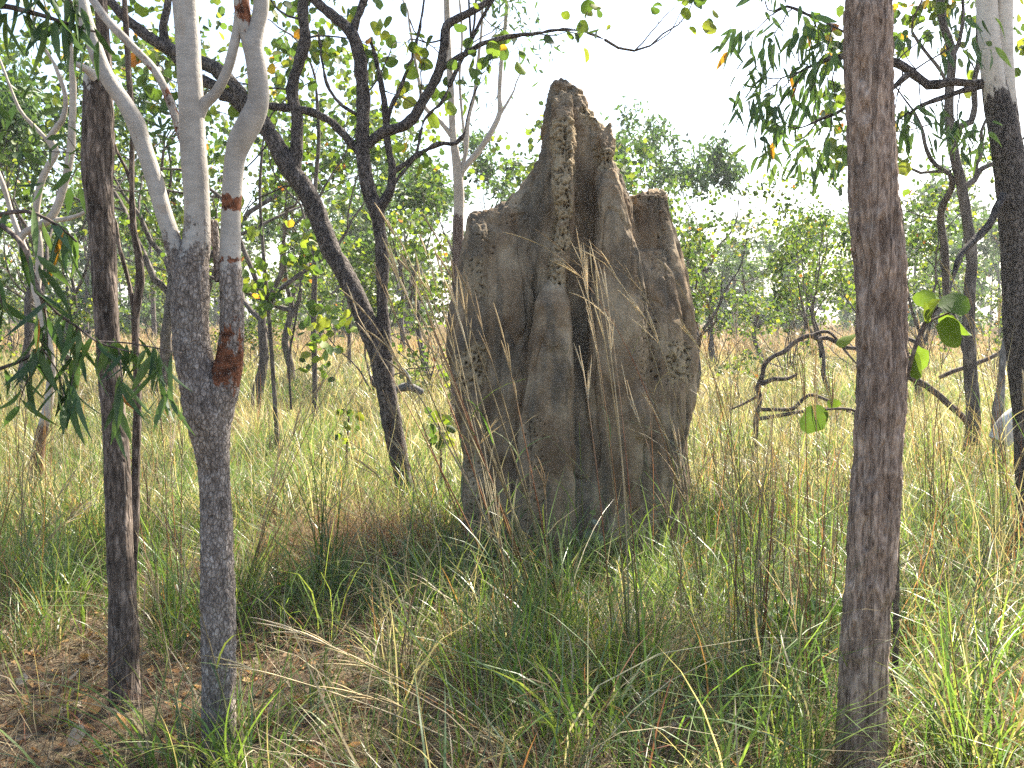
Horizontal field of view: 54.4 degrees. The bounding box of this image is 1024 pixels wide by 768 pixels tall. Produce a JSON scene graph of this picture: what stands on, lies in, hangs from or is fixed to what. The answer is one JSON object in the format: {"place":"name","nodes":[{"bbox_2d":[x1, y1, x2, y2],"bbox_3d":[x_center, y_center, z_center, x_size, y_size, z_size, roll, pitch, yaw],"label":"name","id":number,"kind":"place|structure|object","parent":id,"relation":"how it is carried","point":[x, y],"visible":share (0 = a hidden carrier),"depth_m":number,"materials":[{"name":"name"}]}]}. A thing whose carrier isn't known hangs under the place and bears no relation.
{"place":"outdoors","nodes":[
{"label":"outdoors","id":0,"kind":"place"},
{"bbox_2d":[0,344,1015,548],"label":"sunlit grass","id":1,"kind":"structure","parent":0,"point":[368,428],"depth_m":10.11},
{"bbox_2d":[396,367,423,394],"bbox_3d":[-1.428,-0.033,13.531,0.458,0.391,0.112,0,4,0],"label":"weathered log","id":2,"kind":"object","parent":1,"relation":"on","point":[402,387],"visible":0.65,"depth_m":13.50,"materials":[{"name":"grey wood"}]},
{"bbox_2d":[989,408,1013,446],"bbox_3d":[4.553,0.349,8.944,0.502,0.433,0.226,0,4,0],"label":"bleached log","id":3,"kind":"object","parent":1,"relation":"on","point":[1009,429],"visible":0.43,"depth_m":8.88,"materials":[{"name":"grey wood"}]},
{"bbox_2d":[0,315,1023,767],"bbox_3d":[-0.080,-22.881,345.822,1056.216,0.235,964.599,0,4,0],"label":"ground","id":4,"kind":"structure","parent":0,"point":[148,705],"depth_m":4.18,"materials":[{"name":"soil"}]},
{"bbox_2d":[0,33,40,180],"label":"gum tree","id":5,"kind":"object","parent":4,"relation":"on","point":[24,42],"visible":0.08,"depth_m":24.36,"materials":[{"name":"green plant"}]},
{"bbox_2d":[0,261,69,352],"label":"shrub","id":6,"kind":"object","parent":4,"relation":"on","point":[15,298],"visible":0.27,"depth_m":29.95,"materials":[{"name":"green plant"}]},
{"bbox_2d":[0,247,126,388],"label":"shrub","id":7,"kind":"object","parent":4,"relation":"on","point":[78,317],"visible":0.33,"depth_m":19.62,"materials":[{"name":"green plant"}]},
{"bbox_2d":[0,0,144,594],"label":"dark sapling","id":8,"kind":"object","parent":4,"relation":"on","point":[136,297],"visible":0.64,"depth_m":4.11,"materials":[{"name":"brown plant"}]},
{"bbox_2d":[0,394,150,620],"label":"tall grass clump","id":9,"kind":"object","parent":4,"relation":"on","point":[26,544],"visible":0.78,"depth_m":5.26,"materials":[{"name":"plant"}]},
{"bbox_2d":[0,51,157,412],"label":"gum tree","id":10,"kind":"object","parent":4,"relation":"on","point":[19,123],"visible":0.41,"depth_m":15.07,"materials":[{"name":"green plant"}]},
{"bbox_2d":[0,173,160,347],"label":"round leaved tree","id":11,"kind":"object","parent":4,"relation":"on","point":[12,243],"visible":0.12,"depth_m":36.22,"materials":[{"name":"green plant"}]},
{"bbox_2d":[0,133,182,376],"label":"round leaved tree","id":12,"kind":"object","parent":4,"relation":"on","point":[4,264],"visible":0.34,"depth_m":20.42,"materials":[{"name":"green plant"}]},
{"bbox_2d":[86,695,100,713],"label":"fallen leaf","id":13,"kind":"object","parent":4,"relation":"on","point":[95,708],"visible":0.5,"depth_m":3.91,"materials":[{"name":"plant"}]},
{"bbox_2d":[0,0,194,459],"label":"overhanging gum","id":14,"kind":"object","parent":4,"relation":"on","point":[78,348],"visible":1,"depth_m":2.99,"materials":[{"name":"green plant"}]},
{"bbox_2d":[49,158,153,271],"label":"gum tree","id":15,"kind":"object","parent":4,"relation":"on","point":[79,210],"visible":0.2,"depth_m":31.16,"materials":[{"name":"green plant"}]},
{"bbox_2d":[0,0,209,491],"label":"crooked pale tree","id":16,"kind":"object","parent":4,"relation":"on","point":[53,213],"visible":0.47,"depth_m":8.49,"materials":[{"name":"grey plant"}]},
{"bbox_2d":[76,0,143,711],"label":"dark gum tree","id":17,"kind":"object","parent":4,"relation":"on","point":[98,150],"visible":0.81,"depth_m":3.92,"materials":[{"name":"brown plant"}]},
{"bbox_2d":[29,377,301,651],"bbox_3d":[-1.695,0.614,4.793,0.948,1.330,1.124,3,5,40],"label":"tall grass clump","id":18,"kind":"object","parent":4,"relation":"on","point":[180,579],"visible":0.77,"depth_m":4.77,"materials":[{"name":"plant"}]},
{"bbox_2d":[81,247,258,368],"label":"shrub","id":19,"kind":"object","parent":4,"relation":"on","point":[133,271],"visible":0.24,"depth_m":27.23,"materials":[{"name":"green plant"}]},
{"bbox_2d":[68,55,275,293],"bbox_3d":[-7.986,-3.722,23.273,4.846,7.646,3.593,2,4,25],"label":"round leaved tree","id":20,"kind":"object","parent":4,"relation":"on","point":[172,149],"visible":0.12,"depth_m":23.00,"materials":[{"name":"green plant"}]},
{"bbox_2d":[76,0,268,764],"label":"forked gum tree","id":21,"kind":"object","parent":4,"relation":"on","point":[209,402],"visible":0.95,"depth_m":3.45,"materials":[{"name":"grey plant"}]},
{"bbox_2d":[0,502,382,767],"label":"tall grass clump","id":22,"kind":"object","parent":4,"relation":"on","point":[178,722],"visible":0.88,"depth_m":3.46,"materials":[{"name":"plant"}]},
{"bbox_2d":[0,0,431,393],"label":"round leaved tree","id":23,"kind":"object","parent":4,"relation":"on","point":[166,327],"visible":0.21,"depth_m":16.81,"materials":[{"name":"green plant"}]},
{"bbox_2d":[58,635,389,767],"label":"tall grass clump","id":24,"kind":"object","parent":4,"relation":"on","point":[260,758],"visible":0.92,"depth_m":3.46,"materials":[{"name":"plant"}]},
{"bbox_2d":[0,0,447,414],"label":"round leaved tree","id":25,"kind":"object","parent":4,"relation":"on","point":[376,152],"visible":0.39,"depth_m":14.95,"materials":[{"name":"green plant"}]},
{"bbox_2d":[129,69,354,386],"bbox_3d":[-5.481,-3.077,20.869,4.917,6.750,5.365,0,4,4],"label":"round leaved tree","id":26,"kind":"object","parent":4,"relation":"on","point":[279,199],"visible":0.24,"depth_m":20.90,"materials":[{"name":"green plant"}]},
{"bbox_2d":[210,252,299,371],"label":"shrub","id":27,"kind":"object","parent":4,"relation":"on","point":[254,331],"visible":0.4,"depth_m":22.82,"materials":[{"name":"green plant"}]},
{"bbox_2d":[155,313,388,611],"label":"tall grass clump","id":28,"kind":"object","parent":4,"relation":"on","point":[274,496],"visible":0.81,"depth_m":5.27,"materials":[{"name":"plant"}]},
{"bbox_2d":[241,190,317,341],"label":"gum tree","id":29,"kind":"object","parent":4,"relation":"on","point":[268,234],"visible":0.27,"depth_m":33.47,"materials":[{"name":"green plant"}]},
{"bbox_2d":[247,261,340,360],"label":"shrub","id":30,"kind":"object","parent":4,"relation":"on","point":[303,299],"visible":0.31,"depth_m":27.89,"materials":[{"name":"green plant"}]},
{"bbox_2d":[149,405,446,602],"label":"tall grass clump","id":31,"kind":"object","parent":4,"relation":"on","point":[323,517],"visible":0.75,"depth_m":5.56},
{"bbox_2d":[210,0,396,426],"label":"slender tree","id":32,"kind":"object","parent":4,"relation":"on","point":[223,26],"visible":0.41,"depth_m":13.04,"materials":[{"name":"green plant"}]},
{"bbox_2d":[241,206,374,336],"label":"round leaved tree","id":33,"kind":"object","parent":4,"relation":"on","point":[335,294],"visible":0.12,"depth_m":37.78,"materials":[{"name":"green plant"}]},
{"bbox_2d":[242,0,383,458],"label":"leafy sapling","id":34,"kind":"object","parent":4,"relation":"on","point":[265,307],"visible":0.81,"depth_m":10.41,"materials":[{"name":"green plant"}]},
{"bbox_2d":[282,250,346,346],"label":"shrub","id":35,"kind":"object","parent":4,"relation":"on","point":[323,287],"visible":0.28,"depth_m":32.52,"materials":[{"name":"green plant"}]},
{"bbox_2d":[300,187,375,368],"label":"gum tree","id":36,"kind":"object","parent":4,"relation":"on","point":[369,250],"visible":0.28,"depth_m":25.17,"materials":[{"name":"green plant"}]},
{"bbox_2d":[164,474,515,577],"bbox_3d":[-0.978,0.865,6.576,2.858,0.599,2.501,0,4,0],"label":"dead grass heap","id":37,"kind":"object","parent":4,"relation":"on","point":[390,526],"visible":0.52,"depth_m":6.51,"materials":[{"name":"plant"}]},
{"bbox_2d":[333,405,364,468],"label":"green seedling","id":38,"kind":"object","parent":4,"relation":"on","point":[360,415],"visible":0.83,"depth_m":9.53,"materials":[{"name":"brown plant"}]},
{"bbox_2d":[273,205,451,408],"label":"shrub","id":39,"kind":"object","parent":4,"relation":"on","point":[363,271],"visible":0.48,"depth_m":16.93,"materials":[{"name":"green plant"}]},
{"bbox_2d":[314,116,453,373],"bbox_3d":[-2.835,-2.925,22.125,3.235,6.188,2.848,-1,4,-16],"label":"gum tree","id":40,"kind":"object","parent":4,"relation":"on","point":[410,185],"visible":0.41,"depth_m":21.61,"materials":[{"name":"green plant"}]},
{"bbox_2d":[336,149,453,353],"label":"gum tree","id":41,"kind":"object","parent":4,"relation":"on","point":[401,320],"visible":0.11,"depth_m":30.80,"materials":[{"name":"green plant"}]},
{"bbox_2d":[74,0,718,506],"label":"leaning tree","id":42,"kind":"object","parent":4,"relation":"on","point":[284,156],"visible":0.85,"depth_m":7.85,"materials":[{"name":"black plant"}]},
{"bbox_2d":[346,205,451,398],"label":"shrub","id":43,"kind":"object","parent":4,"relation":"on","point":[428,277],"visible":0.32,"depth_m":18.29,"materials":[{"name":"green plant"}]},
{"bbox_2d":[243,488,571,711],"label":"tall grass clump","id":44,"kind":"object","parent":4,"relation":"on","point":[390,630],"visible":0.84,"depth_m":4.12,"materials":[{"name":"plant"}]},
{"bbox_2d":[203,617,628,767],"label":"tall grass clump","id":45,"kind":"object","parent":4,"relation":"on","point":[320,640],"visible":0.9,"depth_m":3.46,"materials":[{"name":"plant"}]},
{"bbox_2d":[348,361,520,610],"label":"tall grass clump","id":46,"kind":"object","parent":4,"relation":"on","point":[374,472],"visible":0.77,"depth_m":5.61,"materials":[{"name":"plant"}]},
{"bbox_2d":[425,407,455,499],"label":"green seedling","id":47,"kind":"object","parent":4,"relation":"on","point":[447,422],"visible":0.74,"depth_m":8.63,"materials":[{"name":"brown plant"}]},
{"bbox_2d":[324,0,564,434],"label":"white gum tree","id":48,"kind":"object","parent":4,"relation":"on","point":[459,167],"visible":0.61,"depth_m":12.19,"materials":[{"name":"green plant"}]},
{"bbox_2d":[346,235,613,615],"bbox_3d":[-0.113,0.254,5.297,1.427,2.039,0.794,0,4,0],"label":"tall grass clump","id":49,"kind":"object","parent":4,"relation":"on","point":[473,467],"visible":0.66,"depth_m":5.28,"materials":[{"name":"plant"}]},
{"bbox_2d":[440,119,533,210],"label":"gum tree","id":50,"kind":"object","parent":4,"relation":"on","point":[474,141],"visible":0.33,"depth_m":26.34,"materials":[{"name":"green plant"}]},
{"bbox_2d":[0,162,1001,344],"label":"trees","id":51,"kind":"object","parent":4,"relation":"on","point":[358,226],"depth_m":54.09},
{"bbox_2d":[0,319,1001,364],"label":"dry grass","id":52,"kind":"structure","parent":4,"relation":"on","point":[304,339],"depth_m":33.87,"materials":[{"name":"plant"}]},
{"bbox_2d":[0,337,1009,413],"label":"meadow grass","id":53,"kind":"structure","parent":4,"relation":"on","point":[360,364],"depth_m":20.77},
{"bbox_2d":[0,324,1023,767],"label":"grass","id":54,"kind":"structure","parent":4,"relation":"on","point":[66,584],"depth_m":4.79,"materials":[{"name":"plant"}]},
{"bbox_2d":[0,467,1023,767],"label":"dead grass thatch","id":55,"kind":"object","parent":4,"relation":"on","point":[112,719],"visible":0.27,"depth_m":4.07,"materials":[{"name":"plant"}]},
{"bbox_2d":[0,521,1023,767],"bbox_3d":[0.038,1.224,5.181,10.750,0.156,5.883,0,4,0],"label":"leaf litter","id":56,"kind":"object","parent":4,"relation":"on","point":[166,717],"visible":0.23,"depth_m":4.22,"materials":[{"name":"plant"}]},
{"bbox_2d":[38,708,58,721],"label":"fallen leaf","id":57,"kind":"object","parent":56,"relation":"on","point":[48,717],"visible":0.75,"depth_m":3.83,"materials":[{"name":"plant"}]},
{"bbox_2d":[67,724,84,745],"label":"fallen leaf","id":58,"kind":"object","parent":56,"relation":"on","point":[72,733],"visible":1,"depth_m":3.63,"materials":[{"name":"plant"}]},
{"bbox_2d":[116,713,129,730],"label":"fallen leaf","id":59,"kind":"object","parent":56,"relation":"on","point":[123,720],"visible":0.5,"depth_m":3.76,"materials":[{"name":"plant"}]},
{"bbox_2d":[377,101,668,265],"bbox_3d":[0.750,-2.566,20.047,6.043,5.902,5.498,-3,5,-35],"label":"round leaved tree","id":60,"kind":"object","parent":4,"relation":"on","point":[617,157],"visible":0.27,"depth_m":19.30,"materials":[{"name":"green plant"}]},
{"bbox_2d":[389,444,667,706],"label":"tall grass clump","id":61,"kind":"object","parent":4,"relation":"on","point":[504,649],"visible":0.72,"depth_m":4.16,"materials":[{"name":"plant"}]},
{"bbox_2d":[342,204,726,664],"bbox_3d":[0.028,0.228,4.491,1.715,2.136,1.793,-2,4,-21],"label":"tall grass clump","id":62,"kind":"object","parent":4,"relation":"on","point":[508,523],"visible":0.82,"depth_m":4.67,"materials":[{"name":"plant"}]},
{"bbox_2d":[446,78,699,578],"bbox_3d":[0.417,-0.177,6.633,1.723,3.743,1.350,0,4,0],"label":"termite mound","id":63,"kind":"object","parent":4,"relation":"on","point":[572,182],"visible":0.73,"depth_m":6.38,"materials":[{"name":"soil"}]},
{"bbox_2d":[579,510,606,576],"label":"grey seedling","id":64,"kind":"object","parent":4,"relation":"on","point":[589,530],"visible":0.61,"depth_m":6.07,"materials":[{"name":"brown plant"}]},
{"bbox_2d":[508,427,683,600],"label":"broad blade tussock","id":65,"kind":"object","parent":4,"relation":"on","point":[577,546],"visible":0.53,"depth_m":5.79,"materials":[{"name":"green plant"}]},
{"bbox_2d":[378,573,839,767],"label":"broad blade tussock","id":66,"kind":"object","parent":4,"relation":"on","point":[569,713],"visible":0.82,"depth_m":3.48,"materials":[{"name":"green plant"}]},
{"bbox_2d":[504,228,771,614],"bbox_3d":[0.707,0.254,5.017,1.368,2.061,1.111,-2,4,-24],"label":"tall grass clump","id":67,"kind":"object","parent":4,"relation":"on","point":[641,313],"visible":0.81,"depth_m":5.19,"materials":[{"name":"plant"}]},
{"bbox_2d":[599,109,700,211],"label":"gum tree","id":68,"kind":"object","parent":4,"relation":"on","point":[653,126],"visible":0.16,"depth_m":28.44,"materials":[{"name":"green plant"}]},
{"bbox_2d":[604,91,752,364],"bbox_3d":[4.081,-3.822,26.152,3.822,7.472,3.364,3,5,38],"label":"gum tree","id":69,"kind":"object","parent":4,"relation":"on","point":[715,167],"visible":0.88,"depth_m":25.26,"materials":[{"name":"green plant"}]},
{"bbox_2d":[565,229,824,699],"bbox_3d":[0.602,0.349,3.947,1.409,1.968,0.892,3,5,38],"label":"tall grass clump","id":70,"kind":"object","parent":4,"relation":"on","point":[585,269],"visible":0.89,"depth_m":4.11,"materials":[{"name":"plant"}]},
{"bbox_2d":[581,237,812,594],"bbox_3d":[1.165,0.230,5.508,1.581,2.045,0.581,0,4,5],"label":"tall grass clump","id":71,"kind":"object","parent":4,"relation":"on","point":[735,471],"visible":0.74,"depth_m":5.50,"materials":[{"name":"plant"}]},
{"bbox_2d":[580,363,837,638],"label":"tall grass clump","id":72,"kind":"object","parent":4,"relation":"on","point":[675,555],"visible":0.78,"depth_m":5.02,"materials":[{"name":"plant"}]},
{"bbox_2d":[683,658,738,694],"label":"green seedling","id":73,"kind":"object","parent":4,"relation":"on","point":[718,665],"visible":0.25,"depth_m":4.17,"materials":[{"name":"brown plant"}]},
{"bbox_2d":[618,167,805,398],"bbox_3d":[3.182,-1.624,16.914,3.588,4.412,3.288,1,4,13],"label":"round leaved tree","id":74,"kind":"object","parent":4,"relation":"on","point":[697,235],"visible":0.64,"depth_m":17.15,"materials":[{"name":"green plant"}]},
{"bbox_2d":[684,246,780,366],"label":"shrub","id":75,"kind":"object","parent":4,"relation":"on","point":[720,316],"visible":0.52,"depth_m":24.06,"materials":[{"name":"green plant"}]},
{"bbox_2d":[714,243,760,337],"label":"gum tree","id":76,"kind":"object","parent":4,"relation":"on","point":[729,272],"visible":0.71,"depth_m":43.66,"materials":[{"name":"green plant"}]},
{"bbox_2d":[692,300,812,524],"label":"tall grass clump","id":77,"kind":"object","parent":4,"relation":"on","point":[732,425],"visible":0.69,"depth_m":7.29,"materials":[{"name":"plant"}]},
{"bbox_2d":[630,346,892,718],"bbox_3d":[1.061,0.592,4.028,0.979,1.489,1.262,4,6,43],"label":"tall grass clump","id":78,"kind":"object","parent":4,"relation":"on","point":[760,605],"visible":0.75,"depth_m":3.94,"materials":[{"name":"plant"}]},
{"bbox_2d":[676,201,855,360],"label":"round leaved tree","id":79,"kind":"object","parent":4,"relation":"on","point":[748,244],"visible":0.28,"depth_m":26.29,"materials":[{"name":"green plant"}]},
{"bbox_2d":[715,248,839,389],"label":"shrub","id":80,"kind":"object","parent":4,"relation":"on","point":[809,282],"visible":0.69,"depth_m":21.52,"materials":[{"name":"green plant"}]},
{"bbox_2d":[742,591,842,648],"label":"green seedling","id":81,"kind":"object","parent":4,"relation":"on","point":[812,611],"visible":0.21,"depth_m":4.79,"materials":[{"name":"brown plant"}]},
{"bbox_2d":[682,279,922,735],"bbox_3d":[1.159,0.469,3.802,1.026,1.770,1.062,0,4,0],"label":"tall grass clump","id":82,"kind":"object","parent":4,"relation":"on","point":[825,680],"visible":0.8,"depth_m":3.82,"materials":[{"name":"plant"}]},
{"bbox_2d":[760,140,850,397],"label":"round leaved tree","id":83,"kind":"object","parent":4,"relation":"on","point":[822,355],"visible":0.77,"depth_m":17.39,"materials":[{"name":"green plant"}]},
{"bbox_2d":[772,201,849,345],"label":"gum tree","id":84,"kind":"object","parent":4,"relation":"on","point":[815,240],"visible":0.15,"depth_m":33.58,"materials":[{"name":"green plant"}]},
{"bbox_2d":[673,510,951,767],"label":"tall grass clump","id":85,"kind":"object","parent":4,"relation":"on","point":[810,717],"visible":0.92,"depth_m":3.33,"materials":[{"name":"plant"}]},
{"bbox_2d":[731,330,999,461],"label":"fallen branch","id":86,"kind":"object","parent":4,"relation":"on","point":[763,382],"visible":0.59,"depth_m":10.51,"materials":[{"name":"brown wood"}]},
{"bbox_2d":[769,237,961,369],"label":"shrub","id":87,"kind":"object","parent":4,"relation":"on","point":[850,287],"visible":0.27,"depth_m":24.27,"materials":[{"name":"green plant"}]},
{"bbox_2d":[709,0,1023,561],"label":"twin stem gum","id":88,"kind":"object","parent":4,"relation":"on","point":[993,48],"visible":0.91,"depth_m":6.16,"materials":[{"name":"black plant"}]},
{"bbox_2d":[834,0,908,767],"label":"stringybark tree","id":89,"kind":"object","parent":4,"relation":"on","point":[878,245],"visible":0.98,"depth_m":3.30,"materials":[{"name":"brown plant"}]},
{"bbox_2d":[799,290,970,713],"bbox_3d":[1.474,0.491,3.937,0.656,1.724,0.193,0,4,0],"label":"broad leaved sapling","id":90,"kind":"object","parent":4,"relation":"on","point":[951,329],"visible":0.64,"depth_m":3.92,"materials":[{"name":"green plant"}]},
{"bbox_2d":[755,566,1023,767],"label":"tall grass clump","id":91,"kind":"object","parent":4,"relation":"on","point":[960,725],"visible":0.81,"depth_m":3.48,"materials":[{"name":"plant"}]},
{"bbox_2d":[761,477,1023,767],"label":"tall grass clump","id":92,"kind":"object","parent":4,"relation":"on","point":[940,684],"visible":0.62,"depth_m":3.67,"materials":[{"name":"plant"}]},
{"bbox_2d":[798,134,995,409],"bbox_3d":[6.281,-1.728,16.378,3.611,4.615,3.309,-2,5,-28],"label":"round leaved tree","id":93,"kind":"object","parent":4,"relation":"on","point":[931,236],"visible":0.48,"depth_m":16.18,"materials":[{"name":"green plant"}]},
{"bbox_2d":[788,0,1023,464],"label":"grey trunk tree","id":94,"kind":"object","parent":4,"relation":"on","point":[939,9],"visible":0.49,"depth_m":10.10,"materials":[{"name":"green plant"}]},
{"bbox_2d":[902,206,939,285],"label":"gum tree","id":95,"kind":"object","parent":4,"relation":"on","point":[914,216],"visible":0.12,"depth_m":26.97,"materials":[{"name":"green plant"}]},
{"bbox_2d":[845,310,997,574],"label":"tall grass clump","id":96,"kind":"object","parent":4,"relation":"on","point":[932,472],"visible":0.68,"depth_m":6.05,"materials":[{"name":"plant"}]},
{"bbox_2d":[852,257,997,373],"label":"shrub","id":97,"kind":"object","parent":4,"relation":"on","point":[922,282],"visible":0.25,"depth_m":24.27,"materials":[{"name":"green plant"}]},
{"bbox_2d":[827,519,1023,675],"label":"broad blade tussock","id":98,"kind":"object","parent":4,"relation":"on","point":[1020,613],"visible":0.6,"depth_m":4.60,"materials":[{"name":"green plant"}]},
{"bbox_2d":[922,220,982,292],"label":"gum tree","id":99,"kind":"object","parent":4,"relation":"on","point":[954,249],"visible":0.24,"depth_m":37.55,"materials":[{"name":"green plant"}]},
{"bbox_2d":[910,255,1023,595],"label":"tall grass clump","id":100,"kind":"object","parent":4,"relation":"on","point":[999,416],"visible":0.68,"depth_m":5.57,"materials":[{"name":"plant"}]},
{"bbox_2d":[955,163,999,248],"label":"round leaved tree","id":101,"kind":"object","parent":4,"relation":"on","point":[970,176],"visible":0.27,"depth_m":30.04,"materials":[{"name":"green plant"}]},
{"bbox_2d":[951,259,1006,372],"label":"shrub","id":102,"kind":"object","parent":4,"relation":"on","point":[999,298],"visible":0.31,"depth_m":23.05,"materials":[{"name":"green plant"}]},
{"bbox_2d":[975,218,1001,332],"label":"gum tree","id":103,"kind":"object","parent":4,"relation":"on","point":[983,249],"visible":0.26,"depth_m":42.50,"materials":[{"name":"green plant"}]},
{"bbox_2d":[991,339,1006,473],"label":"grey dead sapling","id":104,"kind":"object","parent":4,"relation":"on","point":[1002,363],"visible":0.38,"depth_m":9.30,"materials":[{"name":"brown wood"}]},
{"bbox_2d":[0,0,1023,314],"label":"sky","id":105,"kind":"structure","parent":0,"point":[678,76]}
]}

